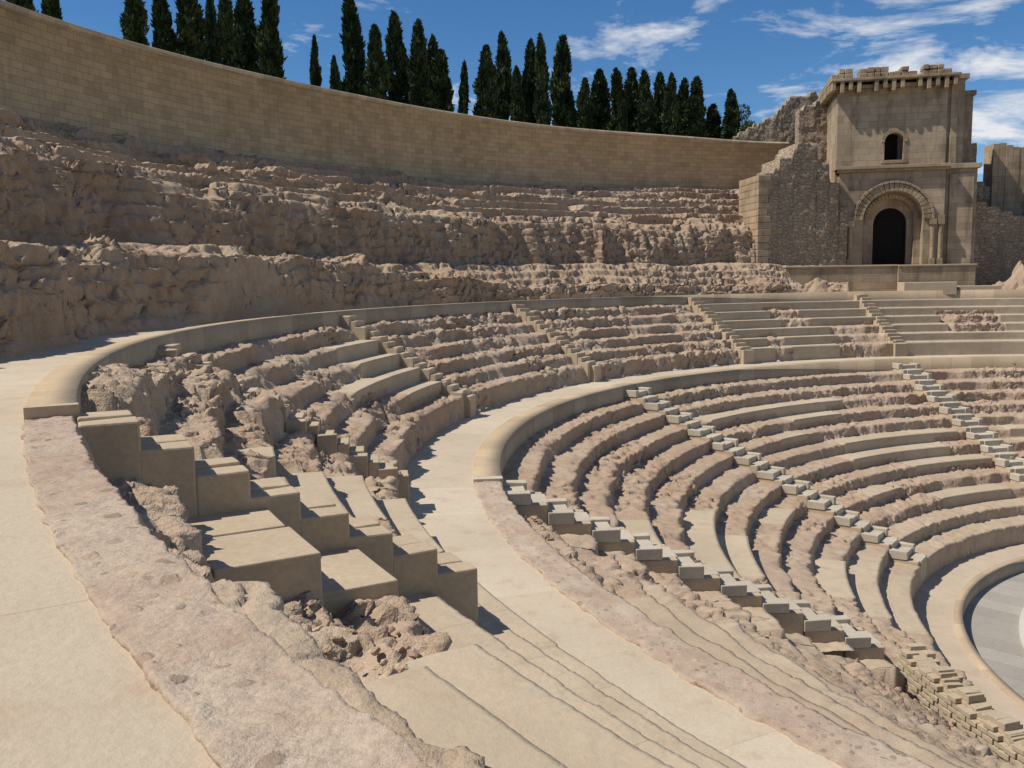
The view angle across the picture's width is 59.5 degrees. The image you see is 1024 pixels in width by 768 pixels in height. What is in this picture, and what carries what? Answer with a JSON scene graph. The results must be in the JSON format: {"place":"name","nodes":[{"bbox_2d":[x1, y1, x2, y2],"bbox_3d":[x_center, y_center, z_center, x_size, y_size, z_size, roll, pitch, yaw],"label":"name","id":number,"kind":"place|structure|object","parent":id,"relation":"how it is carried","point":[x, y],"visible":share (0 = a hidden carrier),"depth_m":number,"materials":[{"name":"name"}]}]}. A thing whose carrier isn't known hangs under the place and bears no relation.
{"place":"outdoors","nodes":[
{"label":"outdoors","id":0,"kind":"place"},
{"bbox_2d":[0,319,244,767],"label":"walkway","id":1,"kind":"structure","parent":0,"point":[77,690],"depth_m":2.46,"materials":[{"name":"stone"}]},
{"bbox_2d":[25,289,1023,412],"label":"coping kerb","id":2,"kind":"structure","parent":1,"relation":"on","point":[63,383],"depth_m":27.50,"materials":[{"name":"stone"}]},
{"bbox_2d":[23,403,78,421],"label":"kerb end block","id":3,"kind":"structure","parent":2,"relation":"on","point":[47,411],"depth_m":6.92,"materials":[{"name":"stone"}]},
{"bbox_2d":[897,282,1001,294],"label":"stone block","id":4,"kind":"structure","parent":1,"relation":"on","point":[949,288],"depth_m":52.62,"materials":[{"name":"stone"}]},
{"bbox_2d":[405,354,1023,767],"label":"walkway","id":5,"kind":"structure","parent":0,"point":[447,508],"depth_m":12.55,"materials":[{"name":"stone"}]},
{"bbox_2d":[80,360,746,767],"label":"seating terrace","id":6,"kind":"structure","parent":5,"relation":"on","point":[498,684],"depth_m":6.03,"materials":[{"name":"stone"}]},
{"bbox_2d":[21,416,432,767],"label":"masonry rim","id":7,"kind":"object","parent":6,"relation":"on","point":[233,687],"visible":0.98,"depth_m":2.51,"materials":[{"name":"beige stone"}]},
{"bbox_2d":[77,410,477,624],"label":"stone staircase","id":8,"kind":"structure","parent":6,"relation":"on","point":[119,446],"depth_m":7.46,"materials":[{"name":"stone"}]},
{"bbox_2d":[187,508,397,618],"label":"restored seat slab","id":9,"kind":"structure","parent":6,"relation":"on","point":[275,553],"depth_m":6.59,"materials":[{"name":"stone"}]},
{"bbox_2d":[144,298,1023,493],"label":"seating terrace","id":10,"kind":"structure","parent":5,"relation":"on","point":[347,382],"depth_m":35.84,"materials":[{"name":"stone"}]},
{"bbox_2d":[156,344,409,505],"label":"stone staircase","id":11,"kind":"structure","parent":10,"relation":"on","point":[328,442],"depth_m":16.68,"materials":[{"name":"stone"}]},
{"bbox_2d":[339,315,475,418],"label":"stone staircase","id":12,"kind":"structure","parent":10,"relation":"on","point":[361,330],"depth_m":29.12,"materials":[{"name":"stone"}]},
{"bbox_2d":[510,304,600,381],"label":"stone staircase","id":13,"kind":"structure","parent":10,"relation":"on","point":[592,369],"depth_m":39.20,"materials":[{"name":"stone"}]},
{"bbox_2d":[687,297,753,363],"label":"stone staircase","id":14,"kind":"structure","parent":10,"relation":"on","point":[737,343],"depth_m":46.56,"materials":[{"name":"stone"}]},
{"bbox_2d":[854,294,907,356],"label":"stone staircase","id":15,"kind":"structure","parent":10,"relation":"on","point":[872,310],"depth_m":49.66,"materials":[{"name":"stone"}]},
{"bbox_2d":[473,356,1023,476],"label":"coping kerb","id":16,"kind":"structure","parent":5,"relation":"on","point":[500,444],"depth_m":38.69,"materials":[{"name":"stone"}]},
{"bbox_2d":[473,476,502,483],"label":"kerb end block","id":17,"kind":"structure","parent":16,"relation":"on","point":[485,478],"depth_m":19.53,"materials":[{"name":"stone"}]},
{"bbox_2d":[818,64,981,264],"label":"church portal tower","id":18,"kind":"structure","parent":0,"point":[903,171],"depth_m":55.36,"materials":[{"name":"beige stone"}]},
{"bbox_2d":[872,208,905,264],"bbox_3d":[23.941,-10.052,56.967,3.548,5.200,0.816,-1,7,0],"label":"door","id":19,"kind":"structure","parent":18,"relation":"in","point":[885,211],"depth_m":56.99,"materials":[{"name":"black wood"}]},
{"bbox_2d":[912,543,1023,730],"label":"orchestra terrace","id":20,"kind":"structure","parent":0,"point":[935,597],"depth_m":28.13,"materials":[{"name":"stone"}]},
{"bbox_2d":[501,363,1023,701],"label":"seating terrace","id":21,"kind":"structure","parent":20,"relation":"on","point":[894,453],"depth_m":32.91,"materials":[{"name":"stone"}]},
{"bbox_2d":[503,480,884,668],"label":"pale stone staircase","id":22,"kind":"structure","parent":21,"relation":"on","point":[801,617],"depth_m":19.76,"materials":[{"name":"stone"}]},
{"bbox_2d":[624,387,926,580],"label":"pale stone staircase","id":23,"kind":"structure","parent":21,"relation":"on","point":[866,530],"depth_m":33.02,"materials":[{"name":"stone"}]},
{"bbox_2d":[892,363,1023,486],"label":"pale stone staircase","id":24,"kind":"structure","parent":21,"relation":"on","point":[960,417],"depth_m":41.51,"materials":[{"name":"stone"}]},
{"bbox_2d":[509,500,1023,767],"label":"seating terrace","id":25,"kind":"structure","parent":20,"relation":"on","point":[852,694],"depth_m":15.57,"materials":[{"name":"stone"}]},
{"bbox_2d":[126,492,966,731],"bbox_3d":[3.602,4.200,9.691,11.467,7.908,22.325,1,7,14],"label":"loose rubble","id":26,"kind":"object","parent":25,"relation":"on","point":[401,666],"visible":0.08,"depth_m":5.79,"materials":[{"name":"stone"}]},
{"bbox_2d":[473,481,933,767],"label":"masonry rim","id":27,"kind":"object","parent":25,"relation":"on","point":[746,695],"visible":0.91,"depth_m":10.23,"materials":[{"name":"beige stone"}]},
{"bbox_2d":[963,571,1023,697],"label":"orchestra floor","id":28,"kind":"structure","parent":0,"point":[991,616],"depth_m":27.72,"materials":[{"name":"grey stone"}]},
{"bbox_2d":[953,556,1023,708],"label":"orchestra kerb","id":29,"kind":"structure","parent":28,"relation":"on","point":[972,588],"depth_m":28.80,"materials":[{"name":"stone"}]},
{"bbox_2d":[1019,607,1023,648],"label":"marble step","id":30,"kind":"object","parent":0,"point":[1021,626],"visible":1,"depth_m":27.25,"materials":[{"name":"white stone"}]},
{"bbox_3d":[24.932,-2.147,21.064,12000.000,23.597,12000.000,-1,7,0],"label":"ground","id":31,"kind":"structure","parent":0,"visible":0},
{"bbox_2d":[5,0,38,11],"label":"cypress tree","id":32,"kind":"object","parent":31,"relation":"on","point":[28,4],"visible":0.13,"depth_m":34.80,"materials":[{"name":"green plant"}]},
{"bbox_2d":[40,0,62,19],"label":"cypress tree","id":33,"kind":"object","parent":31,"relation":"on","point":[51,8],"visible":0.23,"depth_m":41.22,"materials":[{"name":"green plant"}]},
{"bbox_2d":[119,0,150,45],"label":"cypress tree","id":34,"kind":"object","parent":31,"relation":"on","point":[133,20],"visible":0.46,"depth_m":40.70,"materials":[{"name":"green plant"}]},
{"bbox_2d":[150,0,177,52],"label":"cypress tree","id":35,"kind":"object","parent":31,"relation":"on","point":[163,30],"visible":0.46,"depth_m":44.75,"materials":[{"name":"green plant"}]},
{"bbox_2d":[173,0,207,60],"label":"cypress tree","id":36,"kind":"object","parent":31,"relation":"on","point":[191,25],"visible":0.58,"depth_m":44.20,"materials":[{"name":"green plant"}]},
{"bbox_2d":[204,0,216,61],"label":"cypress tree","id":37,"kind":"object","parent":31,"relation":"on","point":[210,17],"visible":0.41,"depth_m":49.09,"materials":[{"name":"green plant"}]},
{"bbox_2d":[211,0,241,68],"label":"cypress tree","id":38,"kind":"object","parent":31,"relation":"on","point":[223,32],"visible":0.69,"depth_m":44.48,"materials":[{"name":"green plant"}]},
{"bbox_2d":[232,0,259,71],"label":"cypress tree","id":39,"kind":"object","parent":31,"relation":"on","point":[245,26],"visible":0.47,"depth_m":49.40,"materials":[{"name":"green plant"}]},
{"bbox_2d":[253,0,287,78],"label":"cypress tree","id":40,"kind":"object","parent":31,"relation":"on","point":[271,57],"visible":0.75,"depth_m":47.54,"materials":[{"name":"green plant"}]},
{"bbox_2d":[309,34,321,85],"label":"cypress tree","id":41,"kind":"object","parent":31,"relation":"on","point":[315,69],"visible":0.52,"depth_m":52.80,"materials":[{"name":"green plant"}]},
{"bbox_2d":[329,54,340,90],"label":"cypress tree","id":42,"kind":"object","parent":31,"relation":"on","point":[334,80],"visible":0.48,"depth_m":52.06,"materials":[{"name":"green plant"}]},
{"bbox_2d":[339,0,366,95],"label":"cypress tree","id":43,"kind":"object","parent":31,"relation":"on","point":[353,54],"visible":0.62,"depth_m":55.98,"materials":[{"name":"green plant"}]},
{"bbox_2d":[362,23,391,100],"bbox_3d":[-7.966,-17.737,52.732,1.923,6.673,1.714,1,7,16],"label":"cypress tree","id":44,"kind":"object","parent":31,"relation":"on","point":[376,76],"visible":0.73,"depth_m":52.25,"materials":[{"name":"green plant"}]},
{"bbox_2d":[0,0,788,189],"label":"curved retaining wall","id":45,"kind":"structure","parent":31,"relation":"on","point":[53,69],"depth_m":45.42,"materials":[{"name":"stone"}]},
{"bbox_2d":[384,10,411,104],"bbox_3d":[-7.328,-19.373,57.548,2.100,9.065,2.037,0,7,9],"label":"cypress tree","id":46,"kind":"object","parent":31,"relation":"on","point":[397,56],"visible":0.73,"depth_m":56.99,"materials":[{"name":"green plant"}]},
{"bbox_2d":[406,18,432,107],"bbox_3d":[-5.723,-18.617,55.474,1.610,7.856,1.532,-4,7,-27],"label":"cypress tree","id":47,"kind":"object","parent":31,"relation":"on","point":[419,75],"visible":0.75,"depth_m":55.00,"materials":[{"name":"green plant"}]},
{"bbox_2d":[0,108,848,358],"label":"rock slope","id":48,"kind":"structure","parent":31,"relation":"on","point":[102,234],"depth_m":34.79,"materials":[{"name":"stone"}]},
{"bbox_2d":[426,33,438,107],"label":"cypress tree","id":49,"kind":"object","parent":31,"relation":"on","point":[433,50],"visible":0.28,"depth_m":58.22,"materials":[{"name":"green plant"}]},
{"bbox_2d":[430,49,454,111],"bbox_3d":[-4.421,-18.235,57.537,1.832,6.431,1.729,-2,7,-14],"label":"cypress tree","id":50,"kind":"object","parent":31,"relation":"on","point":[441,88],"visible":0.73,"depth_m":57.14,"materials":[{"name":"green plant"}]},
{"bbox_2d":[457,59,470,114],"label":"cypress tree","id":51,"kind":"object","parent":31,"relation":"on","point":[464,100],"visible":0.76,"depth_m":61.63,"materials":[{"name":"green plant"}]},
{"bbox_2d":[471,43,501,118],"bbox_3d":[-1.630,-18.453,57.935,1.893,6.732,1.951,-4,7,-28],"label":"cypress tree","id":52,"kind":"object","parent":31,"relation":"on","point":[486,89],"visible":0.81,"depth_m":57.41,"materials":[{"name":"green plant"}]},
{"bbox_2d":[494,31,511,119],"bbox_3d":[-0.634,-19.986,62.360,1.680,8.976,1.599,2,7,26],"label":"cypress tree","id":53,"kind":"object","parent":31,"relation":"on","point":[503,61],"visible":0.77,"depth_m":61.84,"materials":[{"name":"green plant"}]},
{"bbox_2d":[509,65,527,121],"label":"cypress tree","id":54,"kind":"object","parent":31,"relation":"on","point":[517,107],"visible":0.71,"depth_m":59.54,"materials":[{"name":"green plant"}]},
{"bbox_2d":[521,37,536,123],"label":"cypress tree","id":55,"kind":"object","parent":31,"relation":"on","point":[528,87],"visible":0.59,"depth_m":62.31,"materials":[{"name":"green plant"}]},
{"bbox_2d":[532,32,552,124],"bbox_3d":[2.098,-19.779,61.639,1.357,8.618,1.523,3,8,32],"label":"cypress tree","id":56,"kind":"object","parent":31,"relation":"on","point":[542,109],"visible":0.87,"depth_m":61.24,"materials":[{"name":"green plant"}]},
{"bbox_2d":[548,34,576,127],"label":"cypress tree","id":57,"kind":"object","parent":31,"relation":"on","point":[562,97],"visible":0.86,"depth_m":65.11,"materials":[{"name":"green plant"}]},
{"bbox_2d":[573,102,576,127],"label":"cypress tree","id":58,"kind":"object","parent":31,"relation":"on","point":[575,113],"visible":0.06,"depth_m":67.61,"materials":[{"name":"green plant"}]},
{"bbox_2d":[575,77,592,128],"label":"cypress tree","id":59,"kind":"object","parent":31,"relation":"on","point":[583,101],"visible":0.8,"depth_m":61.33,"materials":[{"name":"green plant"}]},
{"bbox_2d":[589,68,611,129],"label":"cypress tree","id":60,"kind":"object","parent":31,"relation":"on","point":[601,98],"visible":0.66,"depth_m":65.29,"materials":[{"name":"green plant"}]},
{"bbox_2d":[606,67,628,131],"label":"cypress tree","id":61,"kind":"object","parent":31,"relation":"on","point":[619,112],"visible":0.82,"depth_m":62.91,"materials":[{"name":"green plant"}]},
{"bbox_2d":[623,66,638,131],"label":"cypress tree","id":62,"kind":"object","parent":31,"relation":"on","point":[631,87],"visible":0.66,"depth_m":65.59,"materials":[{"name":"green plant"}]},
{"bbox_2d":[634,68,656,133],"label":"cypress tree","id":63,"kind":"object","parent":31,"relation":"on","point":[646,109],"visible":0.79,"depth_m":64.49,"materials":[{"name":"green plant"}]},
{"bbox_2d":[652,71,666,133],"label":"cypress tree","id":64,"kind":"object","parent":31,"relation":"on","point":[659,84],"visible":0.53,"depth_m":67.91,"materials":[{"name":"green plant"}]},
{"bbox_2d":[659,72,680,134],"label":"cypress tree","id":65,"kind":"object","parent":31,"relation":"on","point":[669,118],"visible":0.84,"depth_m":63.66,"materials":[{"name":"green plant"}]},
{"bbox_2d":[676,77,689,135],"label":"cypress tree","id":66,"kind":"object","parent":31,"relation":"on","point":[683,93],"visible":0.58,"depth_m":67.43,"materials":[{"name":"green plant"}]},
{"bbox_2d":[681,75,707,137],"bbox_3d":[13.360,-19.269,65.145,1.856,6.220,2.084,-7,9,-42],"label":"cypress tree","id":67,"kind":"object","parent":31,"relation":"on","point":[695,112],"visible":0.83,"depth_m":64.70,"materials":[{"name":"green plant"}]},
{"bbox_2d":[704,103,721,138],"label":"cypress tree","id":68,"kind":"object","parent":31,"relation":"on","point":[712,125],"visible":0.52,"depth_m":67.55,"materials":[{"name":"green plant"}]},
{"bbox_2d":[720,88,741,139],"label":"cypress tree","id":69,"kind":"object","parent":31,"relation":"on","point":[731,123],"visible":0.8,"depth_m":66.31,"materials":[{"name":"green plant"}]},
{"bbox_2d":[720,104,754,131],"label":"broadleaf tree","id":70,"kind":"object","parent":31,"relation":"on","point":[745,126],"visible":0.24,"depth_m":65.94,"materials":[{"name":"green plant"}]},
{"bbox_2d":[731,91,818,144],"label":"ruined upper wall","id":71,"kind":"structure","parent":31,"relation":"on","point":[778,125],"depth_m":64.85,"materials":[{"name":"beige stone"}]},
{"label":"stage ground","id":72,"kind":"structure","parent":0,"visible":0},
{"bbox_2d":[896,643,1023,765],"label":"block wall","id":73,"kind":"structure","parent":72,"relation":"on","point":[945,692],"depth_m":18.63,"materials":[{"name":"beige stone"}]},
{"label":"tower forecourt","id":74,"kind":"object","parent":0,"visible":0},
{"bbox_2d":[739,175,770,262],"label":"wall wing pier","id":75,"kind":"structure","parent":74,"relation":"on","point":[754,204],"depth_m":55.23,"materials":[{"name":"beige stone"}]},
{"bbox_2d":[747,143,847,265],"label":"ruined wall wing","id":76,"kind":"structure","parent":74,"relation":"on","point":[807,214],"depth_m":55.42,"materials":[{"name":"beige stone"}]},
{"bbox_2d":[795,100,827,162],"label":"ruined upper wall","id":77,"kind":"structure","parent":76,"relation":"on","point":[811,123],"depth_m":60.34,"materials":[{"name":"beige stone"}]},
{"bbox_2d":[789,278,832,291],"bbox_3d":[18.078,-5.788,54.455,4.400,1.320,1.400,-1,7,0],"label":"rubble mound","id":78,"kind":"object","parent":74,"relation":"on","point":[817,285],"visible":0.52,"depth_m":54.08,"materials":[{"name":"stone"}]},
{"bbox_2d":[784,264,976,291],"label":"stone plinth wall","id":79,"kind":"structure","parent":74,"relation":"on","point":[872,277],"depth_m":54.41,"materials":[{"name":"stone"}]},
{"bbox_2d":[971,143,976,162],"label":"ruined pillar","id":80,"kind":"structure","parent":74,"relation":"on","point":[973,151],"depth_m":58.26,"materials":[{"name":"beige stone"}]},
{"bbox_2d":[976,181,990,206],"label":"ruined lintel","id":81,"kind":"structure","parent":74,"relation":"on","point":[983,192],"depth_m":58.84,"materials":[{"name":"grey stone"}]},
{"bbox_2d":[974,202,1023,284],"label":"ruined stone wall","id":82,"kind":"structure","parent":74,"relation":"on","point":[999,246],"depth_m":56.87,"materials":[{"name":"grey stone"}]},
{"bbox_2d":[983,143,1023,215],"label":"ruined pillar","id":83,"kind":"structure","parent":74,"relation":"on","point":[1003,172],"depth_m":58.48,"materials":[{"name":"beige stone"}]},
{"bbox_2d":[993,261,1023,288],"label":"rubble mound","id":84,"kind":"object","parent":74,"relation":"on","point":[1015,280],"visible":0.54,"depth_m":53.95,"materials":[{"name":"stone"}]}
]}

